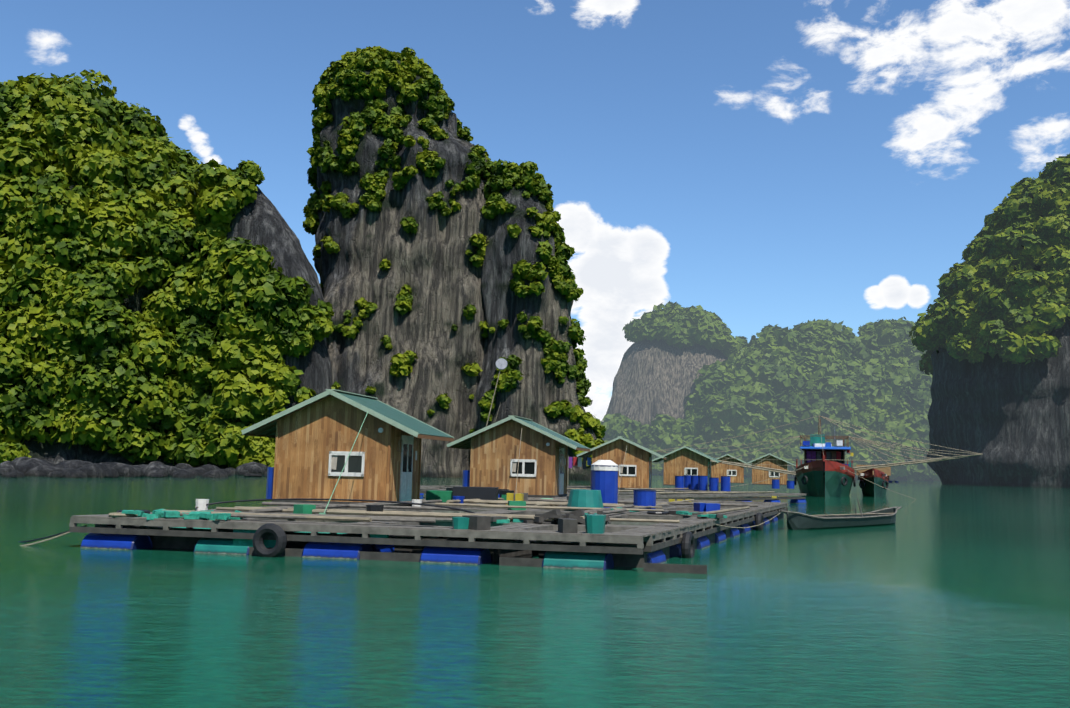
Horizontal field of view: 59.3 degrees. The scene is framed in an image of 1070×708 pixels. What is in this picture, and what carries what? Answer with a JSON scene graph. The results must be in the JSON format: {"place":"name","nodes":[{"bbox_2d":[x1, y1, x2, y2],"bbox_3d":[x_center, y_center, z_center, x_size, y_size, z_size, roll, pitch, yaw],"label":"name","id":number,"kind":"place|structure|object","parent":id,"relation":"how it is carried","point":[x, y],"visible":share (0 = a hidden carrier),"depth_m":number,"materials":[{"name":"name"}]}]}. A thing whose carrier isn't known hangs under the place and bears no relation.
{"place":"outdoors","nodes":[
{"label":"outdoors","id":0,"kind":"place"},
{"bbox_2d":[254,286,333,439],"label":"limestone karst","id":1,"kind":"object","parent":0,"point":[296,342],"depth_m":147.07,"materials":[{"name":"green plant"}]},
{"bbox_2d":[19,412,626,545],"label":"ropes","id":2,"kind":"object","parent":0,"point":[61,534],"visible":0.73,"depth_m":19.77,"materials":[{"name":"beige fabric"}]},
{"bbox_2d":[0,474,1069,707],"bbox_3d":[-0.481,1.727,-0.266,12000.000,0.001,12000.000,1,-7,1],"label":"water surface","id":3,"kind":"object","parent":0,"point":[938,594],"depth_m":11.14,"materials":[{"name":"teal liquid"}]},
{"bbox_2d":[0,70,211,465],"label":"forested hill","id":4,"kind":"structure","parent":3,"relation":"on","point":[86,346],"depth_m":143.30,"materials":[{"name":"green plant"}]},
{"bbox_2d":[0,456,268,477],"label":"shore rocks","id":5,"kind":"object","parent":3,"relation":"on","point":[24,466],"visible":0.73,"depth_m":93.92,"materials":[{"name":"grey stone"}]},
{"bbox_2d":[161,159,326,468],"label":"forested hill","id":6,"kind":"structure","parent":3,"relation":"on","point":[242,292],"depth_m":143.77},
{"bbox_2d":[303,46,497,477],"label":"limestone karst","id":7,"kind":"structure","parent":3,"relation":"on","point":[435,269],"depth_m":157.92,"materials":[{"name":"grey stone"}]},
{"bbox_2d":[69,494,787,573],"bbox_3d":[0.493,5.142,28.285,12.302,1.768,24.724,-1,-7,18],"label":"fish farm raft","id":8,"kind":"object","parent":3,"relation":"on","point":[556,532],"visible":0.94,"depth_m":18.26,"materials":[{"name":"grey wood"}]},
{"bbox_2d":[241,389,453,503],"bbox_3d":[-5.541,2.819,28.249,5.471,3.259,3.194,0,-7,13],"label":"floating hut","id":9,"kind":"object","parent":8,"relation":"on","point":[315,436],"visible":0.98,"depth_m":27.11,"materials":[{"name":"brown wood"}]},
{"bbox_2d":[447,415,589,496],"bbox_3d":[-0.632,4.317,39.634,5.471,3.259,3.194,0,-7,13],"label":"floating hut","id":10,"kind":"object","parent":8,"relation":"on","point":[495,457],"visible":0.96,"depth_m":38.46,"materials":[{"name":"brown wood"}]},
{"bbox_2d":[469,159,606,480],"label":"limestone karst","id":11,"kind":"structure","parent":3,"relation":"on","point":[535,392],"depth_m":154.31,"materials":[{"name":"grey stone"}]},
{"bbox_2d":[420,485,806,502],"bbox_3d":[3.208,8.363,55.506,16.600,0.990,22.800,-5,-9,41],"label":"fish farm raft","id":12,"kind":"object","parent":3,"relation":"on","point":[663,493],"visible":0.27,"depth_m":53.27,"materials":[{"name":"grey wood"}]},
{"bbox_2d":[426,358,793,508],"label":"deck gear drums","id":13,"kind":"object","parent":12,"relation":"on","point":[604,481],"visible":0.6,"depth_m":29.20,"materials":[{"name":"blue plastic"}]},
{"bbox_2d":[567,436,666,489],"bbox_3d":[5.268,6.966,60.280,6.114,3.259,3.194,0,-7,11],"label":"floating hut","id":14,"kind":"object","parent":12,"relation":"on","point":[636,472],"visible":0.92,"depth_m":58.94,"materials":[{"name":"brown wood"}]},
{"bbox_2d":[652,446,721,485],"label":"floating hut","id":15,"kind":"object","parent":12,"relation":"on","point":[685,460],"visible":0.75,"depth_m":77.37,"materials":[{"name":"brown wood"}]},
{"bbox_2d":[711,454,750,483],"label":"floating hut","id":16,"kind":"object","parent":12,"relation":"on","point":[735,473],"visible":0.67,"depth_m":105.65,"materials":[{"name":"brown wood"}]},
{"bbox_2d":[747,453,795,484],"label":"floating hut","id":17,"kind":"object","parent":12,"relation":"on","point":[758,475],"visible":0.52,"depth_m":97.85,"materials":[{"name":"brown wood"}]},
{"bbox_2d":[597,301,752,475],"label":"limestone karst","id":18,"kind":"structure","parent":3,"relation":"on","point":[675,324],"depth_m":480.62,"materials":[{"name":"grey stone"}]},
{"bbox_2d":[715,498,901,529],"bbox_3d":[8.534,5.169,29.722,1.824,1.144,16.703,-4,-9,36],"label":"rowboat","id":19,"kind":"object","parent":3,"relation":"on","point":[803,521],"visible":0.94,"depth_m":31.58,"materials":[{"name":"grey wood"}]},
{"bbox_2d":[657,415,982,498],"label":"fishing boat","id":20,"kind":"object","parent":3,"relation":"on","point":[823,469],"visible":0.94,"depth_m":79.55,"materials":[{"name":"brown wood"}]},
{"bbox_2d":[856,465,890,496],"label":"fishing boat","id":21,"kind":"object","parent":3,"relation":"on","point":[879,477],"visible":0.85,"depth_m":81.34,"materials":[{"name":"brown wood"}]},
{"bbox_2d":[857,317,929,373],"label":"distant forested hill","id":22,"kind":"structure","parent":3,"relation":"on","point":[889,339],"depth_m":493.77,"materials":[{"name":"green plant"}]},
{"bbox_2d":[0,0,1069,420],"label":"sky","id":23,"kind":"structure","parent":0,"point":[756,164],"materials":[{"name":"blue"}]},
{"bbox_2d":[682,319,940,481],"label":"distant forested hill","id":24,"kind":"structure","parent":0,"point":[776,376],"depth_m":445.53,"materials":[{"name":"green plant"}]},
{"bbox_2d":[908,153,1069,487],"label":"limestone karst","id":25,"kind":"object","parent":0,"point":[976,311],"depth_m":232.45,"materials":[{"name":"green plant"}]}
]}

